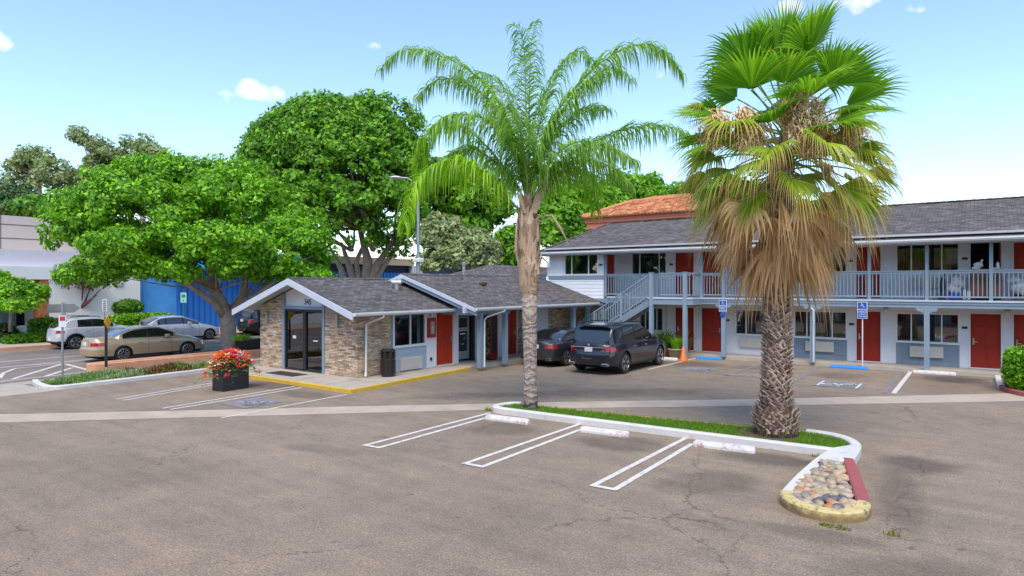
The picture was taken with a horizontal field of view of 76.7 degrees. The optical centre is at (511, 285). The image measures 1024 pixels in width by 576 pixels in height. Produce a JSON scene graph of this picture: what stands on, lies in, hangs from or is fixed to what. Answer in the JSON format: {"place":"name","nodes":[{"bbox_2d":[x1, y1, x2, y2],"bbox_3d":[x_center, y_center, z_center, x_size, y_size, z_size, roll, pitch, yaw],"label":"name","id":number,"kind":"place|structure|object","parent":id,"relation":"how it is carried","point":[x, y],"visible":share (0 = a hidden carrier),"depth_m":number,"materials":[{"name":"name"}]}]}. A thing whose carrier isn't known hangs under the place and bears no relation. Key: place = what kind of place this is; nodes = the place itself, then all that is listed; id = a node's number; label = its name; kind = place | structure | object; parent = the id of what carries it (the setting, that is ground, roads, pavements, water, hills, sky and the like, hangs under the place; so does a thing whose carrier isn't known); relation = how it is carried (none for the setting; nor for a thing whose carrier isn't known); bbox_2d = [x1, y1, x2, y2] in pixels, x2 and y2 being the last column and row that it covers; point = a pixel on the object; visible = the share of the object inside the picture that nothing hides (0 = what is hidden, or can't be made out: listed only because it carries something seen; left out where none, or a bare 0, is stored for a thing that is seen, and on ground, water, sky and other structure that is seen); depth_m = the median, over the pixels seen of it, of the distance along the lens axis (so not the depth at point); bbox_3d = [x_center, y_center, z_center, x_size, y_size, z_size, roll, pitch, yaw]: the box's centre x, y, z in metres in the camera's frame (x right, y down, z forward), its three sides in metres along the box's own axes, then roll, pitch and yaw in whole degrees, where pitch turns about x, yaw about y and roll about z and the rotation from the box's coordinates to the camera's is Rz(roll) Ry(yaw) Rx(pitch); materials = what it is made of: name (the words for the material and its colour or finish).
{"place":"outdoors","nodes":[
{"label":"outdoors","id":0,"kind":"place"},
{"bbox_2d":[0,269,51,331],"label":"tree","id":1,"kind":"object","parent":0,"point":[19,295],"visible":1,"depth_m":34.25,"materials":[{"name":"green plant"}]},
{"bbox_2d":[0,215,171,332],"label":"white building","id":2,"kind":"structure","parent":0,"point":[23,253],"depth_m":39.87,"materials":[{"name":"paint"}]},
{"bbox_2d":[0,327,240,347],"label":"sidewalk","id":3,"kind":"structure","parent":0,"point":[27,344],"depth_m":33.46,"materials":[{"name":"concrete"}]},
{"bbox_2d":[0,322,20,336],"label":"round bush","id":4,"kind":"object","parent":3,"relation":"on","point":[3,328],"visible":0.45,"depth_m":35.70,"materials":[{"name":"green plant"}]},
{"bbox_2d":[0,331,46,343],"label":"hedge","id":5,"kind":"object","parent":3,"relation":"on","point":[23,337],"visible":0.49,"depth_m":34.10,"materials":[{"name":"green plant"}]},
{"bbox_2d":[26,315,68,333],"bbox_3d":[-25.668,2.474,36.111,1.972,1.680,2.355,0,0,36],"label":"clipped hedge","id":6,"kind":"object","parent":3,"relation":"on","point":[39,324],"visible":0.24,"depth_m":35.35,"materials":[{"name":"green plant"}]},
{"bbox_2d":[0,332,257,350],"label":"kerb","id":7,"kind":"structure","parent":3,"relation":"on","point":[34,347],"depth_m":32.73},
{"bbox_2d":[108,312,172,325],"bbox_3d":[-22.983,2.467,40.148,2.181,1.692,4.032,0,0,36],"label":"clipped hedge","id":8,"kind":"object","parent":3,"relation":"on","point":[130,319],"visible":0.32,"depth_m":39.03,"materials":[{"name":"green plant"}]},
{"bbox_2d":[0,334,259,383],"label":"street","id":9,"kind":"structure","parent":0,"point":[11,357],"depth_m":27.58,"materials":[{"name":"asphalt"}]},
{"bbox_2d":[0,359,89,381],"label":"road marking","id":10,"kind":"object","parent":9,"relation":"on","point":[2,374],"visible":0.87,"depth_m":24.28,"materials":[{"name":"white paint"}]},
{"bbox_2d":[46,315,125,348],"bbox_3d":[-21.860,2.376,33.911,2.140,1.648,4.142,0,0,36],"label":"silver suv","id":11,"kind":"object","parent":9,"relation":"on","point":[78,329],"visible":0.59,"depth_m":32.59,"materials":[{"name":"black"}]},
{"bbox_2d":[104,315,110,366],"bbox_3d":[-14.917,2.051,23.787,0.112,1.897,0.500,0,0,-4],"label":"warning sign","id":12,"kind":"object","parent":9,"relation":"on","point":[107,322],"visible":1,"depth_m":23.75,"materials":[{"name":"yellow metal"}]},
{"bbox_2d":[79,325,203,359],"bbox_3d":[-16.270,2.481,28.676,2.130,1.438,4.899,0,0,36],"label":"gold sedan","id":13,"kind":"object","parent":9,"relation":"on","point":[127,342],"visible":0.97,"depth_m":27.77,"materials":[{"name":"beige paint"}]},
{"bbox_2d":[86,349,259,370],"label":"kerb","id":14,"kind":"structure","parent":9,"relation":"on","point":[156,360],"depth_m":25.91,"materials":[{"name":"concrete"}]},
{"bbox_2d":[139,315,218,339],"bbox_3d":[-19.325,2.456,37.620,2.110,1.488,4.298,0,0,36],"label":"silver hatchback","id":15,"kind":"object","parent":9,"relation":"on","point":[177,324],"visible":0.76,"depth_m":36.98,"materials":[{"name":"paint"}]},
{"bbox_2d":[236,309,259,334],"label":"black suv","id":16,"kind":"object","parent":9,"relation":"on","point":[248,321],"visible":0.23,"depth_m":40.95,"materials":[{"name":"paint"}]},
{"bbox_2d":[415,210,502,273],"bbox_3d":[-3.170,-0.706,39.989,5.254,7.878,4.973,0,0,36],"label":"grey green shrub tree","id":17,"kind":"object","parent":9,"relation":"on","point":[451,241],"visible":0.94,"depth_m":38.81,"materials":[{"name":"green plant"}]},
{"bbox_2d":[494,222,516,265],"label":"background tree","id":18,"kind":"object","parent":9,"relation":"on","point":[505,235],"visible":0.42,"depth_m":58.05,"materials":[{"name":"green plant"}]},
{"bbox_2d":[538,184,588,248],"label":"background tree","id":19,"kind":"object","parent":9,"relation":"on","point":[566,212],"visible":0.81,"depth_m":56.20,"materials":[{"name":"green plant"}]},
{"bbox_2d":[558,173,621,232],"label":"background tree","id":20,"kind":"object","parent":9,"relation":"on","point":[608,198],"visible":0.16,"depth_m":59.61,"materials":[{"name":"green plant"}]},
{"bbox_2d":[599,167,672,202],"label":"background tree","id":21,"kind":"object","parent":9,"relation":"on","point":[647,185],"visible":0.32,"depth_m":63.37,"materials":[{"name":"green plant"}]},
{"bbox_2d":[0,358,259,396],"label":"sidewalk","id":22,"kind":"structure","parent":0,"point":[17,388],"depth_m":19.99,"materials":[{"name":"concrete"}]},
{"bbox_2d":[59,303,65,376],"bbox_3d":[-15.148,1.890,21.796,0.210,2.620,0.101,0,0,-35],"label":"street sign","id":23,"kind":"object","parent":22,"relation":"on","point":[62,321],"visible":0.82,"depth_m":21.78,"materials":[{"name":"white"}]},
{"bbox_2d":[47,302,79,315],"bbox_3d":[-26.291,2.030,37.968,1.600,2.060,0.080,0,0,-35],"label":"direction sign","id":24,"kind":"object","parent":23,"relation":"attached to","point":[56,308],"visible":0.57,"depth_m":37.84,"materials":[{"name":"metal"}]},
{"bbox_2d":[28,361,259,386],"bbox_3d":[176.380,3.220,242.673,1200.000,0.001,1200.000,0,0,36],"label":"ground","id":25,"kind":"structure","parent":0,"point":[258,362],"depth_m":26.65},
{"bbox_2d":[0,180,43,200],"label":"background tree","id":26,"kind":"object","parent":25,"relation":"on","point":[10,190],"visible":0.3,"depth_m":83.63,"materials":[{"name":"green plant"}]},
{"bbox_2d":[0,193,50,217],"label":"background tree","id":27,"kind":"object","parent":25,"relation":"on","point":[26,205],"visible":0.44,"depth_m":77.20,"materials":[{"name":"green plant"}]},
{"bbox_2d":[0,143,79,195],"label":"eucalyptus tree","id":28,"kind":"object","parent":25,"relation":"on","point":[35,165],"visible":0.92,"depth_m":91.11,"materials":[{"name":"green plant"}]},
{"bbox_2d":[52,276,111,308],"bbox_3d":[-26.781,0.634,39.838,3.866,3.415,2.772,0,0,-7],"label":"sparse sapling","id":29,"kind":"object","parent":25,"relation":"on","point":[84,303],"visible":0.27,"depth_m":39.95,"materials":[{"name":"green plant"}]},
{"bbox_2d":[55,125,131,188],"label":"eucalyptus tree","id":30,"kind":"object","parent":25,"relation":"on","point":[100,151],"visible":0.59,"depth_m":94.75,"materials":[{"name":"green plant"}]},
{"bbox_2d":[32,368,209,390],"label":"kerb","id":31,"kind":"structure","parent":25,"relation":"on","point":[36,383],"depth_m":21.09,"materials":[{"name":"white paint"}]},
{"bbox_2d":[111,298,144,313],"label":"round bush","id":32,"kind":"object","parent":25,"relation":"on","point":[128,305],"visible":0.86,"depth_m":41.56,"materials":[{"name":"green plant"}]},
{"bbox_2d":[108,132,170,223],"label":"eucalyptus tree","id":33,"kind":"object","parent":25,"relation":"on","point":[140,145],"visible":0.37,"depth_m":96.57,"materials":[{"name":"green plant"}]},
{"bbox_2d":[229,88,437,277],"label":"ficus tree","id":34,"kind":"object","parent":25,"relation":"on","point":[310,149],"visible":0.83,"depth_m":42.35,"materials":[{"name":"green plant"}]},
{"bbox_2d":[390,176,423,272],"bbox_3d":[-5.369,-1.188,32.988,1.728,8.777,0.602,0,0,2],"label":"street lamp","id":35,"kind":"object","parent":25,"relation":"on","point":[417,259],"visible":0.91,"depth_m":32.94,"materials":[{"name":"metal"}]},
{"bbox_2d":[429,155,516,233],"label":"ficus tree","id":36,"kind":"object","parent":25,"relation":"on","point":[469,213],"visible":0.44,"depth_m":49.78,"materials":[{"name":"green plant"}]},
{"bbox_2d":[668,177,763,203],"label":"background tree","id":37,"kind":"object","parent":25,"relation":"on","point":[676,186],"visible":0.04,"depth_m":65.64,"materials":[{"name":"green plant"}]},
{"bbox_2d":[540,196,1023,369],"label":"motel building","id":38,"kind":"structure","parent":25,"relation":"on","point":[642,272],"depth_m":26.22,"materials":[{"name":"white"}]},
{"bbox_2d":[564,254,598,275],"bbox_3d":[3.428,-1.025,32.058,1.970,1.090,0.105,0,0,36],"label":"window","id":39,"kind":"structure","parent":38,"relation":"in","point":[574,265],"depth_m":32.07,"materials":[{"name":"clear glass"}]},
{"bbox_2d":[607,254,615,295],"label":"door","id":40,"kind":"structure","parent":38,"relation":"in","point":[611,258],"depth_m":32.04,"materials":[{"name":"wood"}]},
{"bbox_2d":[631,252,666,274],"bbox_3d":[6.676,-1.055,31.552,1.900,1.150,0.105,0,0,36],"label":"window","id":41,"kind":"structure","parent":38,"relation":"in","point":[641,263],"depth_m":31.59,"materials":[{"name":"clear glass"}]},
{"bbox_2d":[639,307,663,331],"bbox_3d":[6.781,1.640,31.475,1.300,1.200,0.105,0,0,36],"label":"window","id":42,"kind":"structure","parent":38,"relation":"in","point":[658,311],"depth_m":31.31,"materials":[{"name":"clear glass"}]},
{"bbox_2d":[675,306,694,350],"bbox_3d":[8.159,2.038,30.514,0.980,2.075,0.120,0,0,36],"label":"door","id":43,"kind":"structure","parent":38,"relation":"in","point":[678,309],"depth_m":30.40,"materials":[{"name":"red metal"}]},
{"bbox_2d":[675,251,694,296],"bbox_3d":[8.159,-0.522,30.514,0.980,2.135,0.120,0,0,36],"label":"door","id":44,"kind":"structure","parent":38,"relation":"in","point":[681,262],"depth_m":30.54,"materials":[{"name":"wood"}]},
{"bbox_2d":[701,307,720,352],"bbox_3d":[9.199,2.038,29.758,1.010,2.075,0.120,0,0,36],"label":"door","id":45,"kind":"structure","parent":38,"relation":"in","point":[710,332],"depth_m":29.78,"materials":[{"name":"wood"}]},
{"bbox_2d":[703,251,721,296],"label":"door","id":46,"kind":"structure","parent":38,"relation":"in","point":[705,267],"depth_m":29.78,"materials":[{"name":"wood"}]},
{"bbox_2d":[734,308,763,335],"bbox_3d":[10.810,1.640,28.547,1.940,1.200,0.105,0,0,36],"label":"window","id":47,"kind":"structure","parent":38,"relation":"in","point":[741,327],"depth_m":28.80,"materials":[{"name":"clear glass"}]},
{"bbox_2d":[793,310,847,339],"bbox_3d":[12.876,1.640,27.045,2.090,1.200,0.105,0,0,36],"label":"window","id":48,"kind":"structure","parent":38,"relation":"in","point":[840,329],"depth_m":26.97,"materials":[{"name":"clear glass"}]},
{"bbox_2d":[828,247,847,270],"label":"window","id":49,"kind":"structure","parent":38,"relation":"in","point":[837,268],"depth_m":26.59,"materials":[{"name":"black glass"}]},
{"bbox_2d":[855,310,881,362],"bbox_3d":[14.343,2.038,26.019,0.950,2.075,0.120,0,0,36],"label":"door","id":50,"kind":"structure","parent":38,"relation":"in","point":[872,326],"depth_m":25.99,"materials":[{"name":"wood"}]},
{"bbox_2d":[855,245,881,298],"bbox_3d":[14.343,-0.522,26.019,0.950,2.135,0.120,0,0,36],"label":"door","id":51,"kind":"structure","parent":38,"relation":"in","point":[863,250],"depth_m":26.04,"materials":[{"name":"wood"}]},
{"bbox_2d":[895,312,959,344],"bbox_3d":[15.926,1.640,24.829,2.110,1.200,0.105,0,0,36],"label":"window","id":52,"kind":"structure","parent":38,"relation":"in","point":[909,326],"depth_m":24.78,"materials":[{"name":"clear glass"}]},
{"bbox_2d":[895,243,959,270],"bbox_3d":[15.926,-1.055,24.829,2.110,1.150,0.105,0,0,36],"label":"window","id":53,"kind":"structure","parent":38,"relation":"in","point":[943,256],"depth_m":24.80,"materials":[{"name":"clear glass"}]},
{"bbox_2d":[967,269,1001,300],"bbox_3d":[16.825,-0.022,23.004,1.070,1.115,0.600,0,0,36],"label":"housekeeping cart","id":54,"kind":"object","parent":38,"relation":"on","point":[980,284],"visible":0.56,"depth_m":22.81,"materials":[{"name":"brown"}]},
{"bbox_2d":[946,273,965,292],"bbox_3d":[16.012,-0.064,23.335,0.615,0.807,0.482,0,0,36],"label":"laundry bag","id":55,"kind":"object","parent":54,"relation":"hanging from","point":[954,283],"visible":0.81,"depth_m":23.20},
{"bbox_2d":[1005,273,1023,294],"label":"laundry bag","id":56,"kind":"object","parent":54,"relation":"hanging from","point":[1015,282],"visible":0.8,"depth_m":22.19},
{"bbox_2d":[969,312,1002,369],"bbox_3d":[17.413,2.038,23.788,1.000,2.075,0.120,0,0,36],"label":"door","id":57,"kind":"structure","parent":38,"relation":"in","point":[985,329],"depth_m":23.79,"materials":[{"name":"wood"}]},
{"bbox_2d":[1012,313,1023,346],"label":"door","id":58,"kind":"structure","parent":38,"relation":"in","point":[1017,318],"depth_m":23.23,"materials":[{"name":"red metal"}]},
{"bbox_2d":[1012,241,1023,300],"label":"door","id":59,"kind":"structure","parent":38,"relation":"in","point":[1017,246],"depth_m":23.23,"materials":[{"name":"red metal"}]},
{"bbox_2d":[140,256,546,326],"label":"blue building","id":60,"kind":"structure","parent":0,"point":[163,299],"depth_m":46.49,"materials":[{"name":"blue"}]},
{"bbox_2d":[210,354,522,388],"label":"walkway","id":61,"kind":"structure","parent":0,"point":[332,380],"depth_m":22.04,"materials":[{"name":"concrete"}]},
{"bbox_2d":[380,348,395,376],"bbox_3d":[-4.184,2.605,21.832,0.496,0.930,0.496,0,0,36],"label":"rubbish bin","id":62,"kind":"object","parent":61,"relation":"on","point":[387,362],"visible":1,"depth_m":21.64,"materials":[{"name":"black"}]},
{"bbox_2d":[483,315,497,359],"bbox_3d":[-0.918,2.145,26.703,0.515,1.850,0.478,0,0,36],"label":"vending machine","id":63,"kind":"object","parent":61,"relation":"on","point":[491,337],"visible":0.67,"depth_m":26.51,"materials":[{"name":"black"}]},
{"bbox_2d":[232,262,602,377],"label":"lobby building","id":64,"kind":"structure","parent":0,"point":[347,327],"depth_m":23.93,"materials":[{"name":"stone"}]},
{"bbox_2d":[285,309,321,373],"bbox_3d":[-7.437,1.965,23.139,2.200,2.210,0.090,0,0,36],"label":"glass door","id":65,"kind":"structure","parent":64,"relation":"in","point":[303,328],"depth_m":23.12,"materials":[{"name":"black glass"}]},
{"bbox_2d":[393,314,426,348],"bbox_3d":[-3.695,1.605,23.368,0.105,1.230,1.680,0,0,36],"label":"window","id":66,"kind":"structure","parent":64,"relation":"in","point":[408,330],"depth_m":23.37,"materials":[{"name":"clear glass"}]},
{"bbox_2d":[435,313,453,366],"bbox_3d":[-2.616,2.012,24.908,0.120,2.125,1.080,0,0,36],"label":"door","id":67,"kind":"structure","parent":64,"relation":"in","point":[444,339],"depth_m":24.93,"materials":[{"name":"wood"}]},
{"bbox_2d":[459,316,468,359],"bbox_3d":[-2.361,2.115,26.379,0.962,1.730,0.800,0,0,36],"label":"ice machine","id":68,"kind":"object","parent":64,"relation":"in","point":[463,337],"visible":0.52,"depth_m":26.13,"materials":[{"name":"metal"}]},
{"bbox_2d":[508,310,517,355],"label":"door","id":69,"kind":"structure","parent":64,"relation":"in","point":[513,315],"depth_m":28.57,"materials":[{"name":"red metal"}]},
{"bbox_2d":[0,357,1023,575],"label":"parking lot","id":70,"kind":"structure","parent":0,"point":[309,495],"depth_m":10.39,"materials":[{"name":"asphalt"}]},
{"bbox_2d":[212,361,248,391],"bbox_3d":[-8.661,2.790,19.936,0.506,0.820,0.928,0,0,29],"label":"planter box","id":71,"kind":"object","parent":70,"relation":"on","point":[221,383],"visible":0.94,"depth_m":19.66,"materials":[{"name":"plastic"}]},
{"bbox_2d":[194,347,272,386],"bbox_3d":[-8.595,2.472,20.008,1.650,1.138,2.673,0,0,29],"label":"flowering plant","id":72,"kind":"object","parent":71,"relation":"in","point":[228,354],"visible":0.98,"depth_m":19.66,"materials":[{"name":"red plant"}]},
{"bbox_2d":[119,383,346,417],"bbox_3d":[-8.178,3.192,18.704,5.644,0.001,4.363,0,0,36],"label":"parking line","id":73,"kind":"object","parent":70,"relation":"on","point":[222,398],"visible":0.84,"depth_m":18.41,"materials":[{"name":"white paint"}]},
{"bbox_2d":[220,397,283,407],"bbox_3d":[-7.085,3.192,17.636,1.240,0.001,1.200,0,0,36],"label":"accessible parking symbol","id":74,"kind":"object","parent":70,"relation":"on","point":[238,404],"visible":1,"depth_m":17.62,"materials":[{"name":"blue paint"}]},
{"bbox_2d":[249,367,470,393],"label":"kerb","id":75,"kind":"structure","parent":70,"relation":"on","point":[339,389],"depth_m":20.80,"materials":[{"name":"yellow paint"}]},
{"bbox_2d":[367,413,489,446],"bbox_3d":[-1.595,3.192,14.448,0.470,0.001,4.061,0,0,36],"label":"parking line","id":76,"kind":"object","parent":70,"relation":"on","point":[427,429],"visible":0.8,"depth_m":14.13,"materials":[{"name":"white paint"}]},
{"bbox_2d":[485,414,529,424],"bbox_3d":[-0.116,3.140,15.191,1.156,0.115,0.170,0,0,30],"label":"wheel stop","id":77,"kind":"object","parent":70,"relation":"on","point":[509,419],"visible":1,"depth_m":15.10,"materials":[{"name":"white paint"}]},
{"bbox_2d":[0,393,1023,421],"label":"drainage band","id":78,"kind":"object","parent":70,"relation":"on","point":[457,407],"visible":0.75,"depth_m":17.06,"materials":[{"name":"concrete"}]},
{"bbox_2d":[466,424,580,466],"bbox_3d":[0.504,3.192,13.127,0.480,0.001,4.071,0,0,36],"label":"parking line","id":79,"kind":"object","parent":70,"relation":"on","point":[511,455],"visible":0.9,"depth_m":12.81,"materials":[{"name":"white paint"}]},
{"bbox_2d":[375,19,703,408],"bbox_3d":[0.950,-1.906,16.721,8.924,10.167,3.936,0,0,-9],"label":"feather palm","id":80,"kind":"object","parent":70,"relation":"on","point":[528,169],"visible":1,"depth_m":16.24,"materials":[{"name":"green plant"}]},
{"bbox_2d":[520,327,575,365],"bbox_3d":[2.277,2.481,27.285,2.160,1.438,4.680,0,0,36],"label":"parked sedan","id":81,"kind":"object","parent":70,"relation":"on","point":[554,344],"visible":0.48,"depth_m":25.51,"materials":[{"name":"grey paint"}]},
{"bbox_2d":[580,426,629,437],"bbox_3d":[1.985,3.140,13.905,1.106,0.115,0.170,0,0,30],"label":"wheel stop","id":82,"kind":"object","parent":70,"relation":"on","point":[605,431],"visible":1,"depth_m":13.84,"materials":[{"name":"white paint"}]},
{"bbox_2d":[569,320,665,373],"bbox_3d":[4.229,2.271,25.243,2.340,1.858,5.189,0,0,36],"label":"parked suv","id":83,"kind":"object","parent":70,"relation":"on","point":[621,347],"visible":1,"depth_m":23.51,"materials":[{"name":"paint"}]},
{"bbox_2d":[593,438,692,488],"bbox_3d":[2.615,3.192,11.821,0.470,0.001,4.001,0,0,36],"label":"parking line","id":84,"kind":"object","parent":70,"relation":"on","point":[636,476],"visible":0.9,"depth_m":11.46,"materials":[{"name":"white paint"}]},
{"bbox_2d":[492,402,860,490],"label":"kerb","id":85,"kind":"structure","parent":70,"relation":"on","point":[851,448],"depth_m":13.23,"materials":[{"name":"white paint"}]},
{"bbox_2d":[485,407,901,536],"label":"weeds","id":86,"kind":"object","parent":70,"relation":"on","point":[840,527],"visible":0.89,"depth_m":8.53,"materials":[{"name":"green plant"}]},
{"bbox_2d":[693,440,755,453],"bbox_3d":[4.131,3.140,12.623,1.166,0.115,0.170,0,0,30],"label":"wheel stop","id":87,"kind":"object","parent":70,"relation":"on","point":[726,446],"visible":1,"depth_m":12.55,"materials":[{"name":"white paint"}]},
{"bbox_2d":[726,364,902,392],"bbox_3d":[10.823,3.192,23.140,5.130,0.001,6.242,0,0,36],"label":"parking line","id":88,"kind":"object","parent":70,"relation":"on","point":[892,383],"visible":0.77,"depth_m":22.90,"materials":[{"name":"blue paint"}]},
{"bbox_2d":[780,490,870,523],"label":"kerb","id":89,"kind":"structure","parent":70,"relation":"on","point":[859,511],"depth_m":8.84,"materials":[{"name":"concrete"}]},
{"bbox_2d":[812,380,866,388],"bbox_3d":[10.543,3.192,20.832,1.426,0.001,1.380,0,0,36],"label":"parking line","id":90,"kind":"object","parent":70,"relation":"on","point":[828,383],"visible":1,"depth_m":20.82,"materials":[{"name":"paint"}]},
{"bbox_2d":[843,457,870,502],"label":"kerb","id":91,"kind":"structure","parent":70,"relation":"on","point":[859,491],"depth_m":10.11,"materials":[{"name":"red paint"}]},
{"bbox_2d":[857,302,866,365],"bbox_3d":[13.367,1.915,24.679,0.340,2.570,0.080,0,0,36],"label":"parking sign","id":92,"kind":"object","parent":70,"relation":"on","point":[862,310],"visible":1,"depth_m":24.68,"materials":[{"name":"blue"}]},
{"bbox_2d":[913,369,955,375],"bbox_3d":[15.218,3.140,23.319,1.300,0.115,0.170,0,0,35],"label":"wheel stop","id":93,"kind":"object","parent":70,"relation":"on","point":[935,372],"visible":1,"depth_m":23.25,"materials":[{"name":"white paint"}]},
{"bbox_2d":[0,0,1023,266],"label":"sky","id":94,"kind":"structure","parent":0,"point":[191,75],"materials":[{"name":"blue"}]},
{"bbox_2d":[581,193,714,229],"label":"tiled house","id":95,"kind":"structure","parent":0,"point":[658,207],"depth_m":44.63,"materials":[{"name":"tile"}]},
{"bbox_2d":[501,403,845,447],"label":"grass","id":96,"kind":"structure","parent":0,"point":[814,438],"depth_m":14.34,"materials":[{"name":"plant"}]},
{"bbox_2d":[662,0,910,438],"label":"fan palm","id":97,"kind":"object","parent":96,"relation":"on","point":[783,257],"visible":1,"depth_m":12.84,"materials":[{"name":"green"}]},
{"bbox_2d":[688,351,1003,376],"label":"walkway","id":98,"kind":"structure","parent":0,"point":[902,367],"depth_m":25.11,"materials":[{"name":"concrete"}]},
{"bbox_2d":[1001,376,1017,388],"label":"planting soil","id":99,"kind":"structure","parent":0,"point":[1003,380],"depth_m":20.50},
{"bbox_2d":[999,345,1023,390],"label":"clipped hedge","id":100,"kind":"object","parent":99,"relation":"on","point":[1012,368],"visible":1,"depth_m":19.15,"materials":[{"name":"green plant"}]},
{"label":"median soil","id":101,"kind":"structure","parent":0,"visible":0},
{"bbox_2d":[33,147,340,349],"bbox_3d":[-14.825,-1.565,30.180,12.152,10.000,11.048,0,0,36],"label":"street tree","id":102,"kind":"object","parent":101,"relation":"on","point":[184,198],"visible":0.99,"depth_m":28.17,"materials":[{"name":"green plant"}]},
{"bbox_2d":[230,334,259,350],"bbox_3d":[-12.009,2.600,29.979,0.738,0.839,2.487,0,0,28],"label":"planter box","id":103,"kind":"object","parent":101,"relation":"on","point":[244,342],"visible":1,"depth_m":29.43,"materials":[{"name":"black plastic"}]},
{"label":"planting soil","id":104,"kind":"structure","parent":0,"visible":0},
{"bbox_2d":[42,370,107,384],"bbox_3d":[-14.113,2.981,20.892,1.395,0.319,1.588,0,0,36],"label":"ground cover","id":105,"kind":"object","parent":104,"relation":"on","point":[88,376],"visible":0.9,"depth_m":20.73,"materials":[{"name":"plant"}]},
{"bbox_2d":[95,367,148,379],"bbox_3d":[-13.412,2.981,22.110,1.687,0.318,1.590,0,0,36],"label":"ground cover","id":106,"kind":"object","parent":104,"relation":"on","point":[111,373],"visible":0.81,"depth_m":21.90,"materials":[{"name":"plant"}]},
{"bbox_2d":[123,362,191,374],"bbox_3d":[-12.742,2.982,23.293,1.796,0.316,1.898,0,0,36],"label":"ground cover","id":107,"kind":"object","parent":104,"relation":"on","point":[164,368],"visible":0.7,"depth_m":23.23,"materials":[{"name":"plant"}]},
{"bbox_2d":[172,360,210,369],"bbox_3d":[-12.017,2.985,24.374,1.684,0.310,1.294,0,0,36],"label":"ground cover","id":108,"kind":"object","parent":104,"relation":"on","point":[201,364],"visible":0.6,"depth_m":24.24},
{"bbox_3d":[6.811,3.020,28.801,0.509,0.360,0.509,0,0,36],"label":"plant pot","id":109,"kind":"object","parent":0,"visible":0},
{"bbox_2d":[654,329,682,349],"bbox_3d":[6.874,2.400,28.785,1.750,1.001,1.838,0,0,36],"label":"potted shrub","id":110,"kind":"object","parent":109,"relation":"in","point":[666,338],"visible":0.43,"depth_m":28.56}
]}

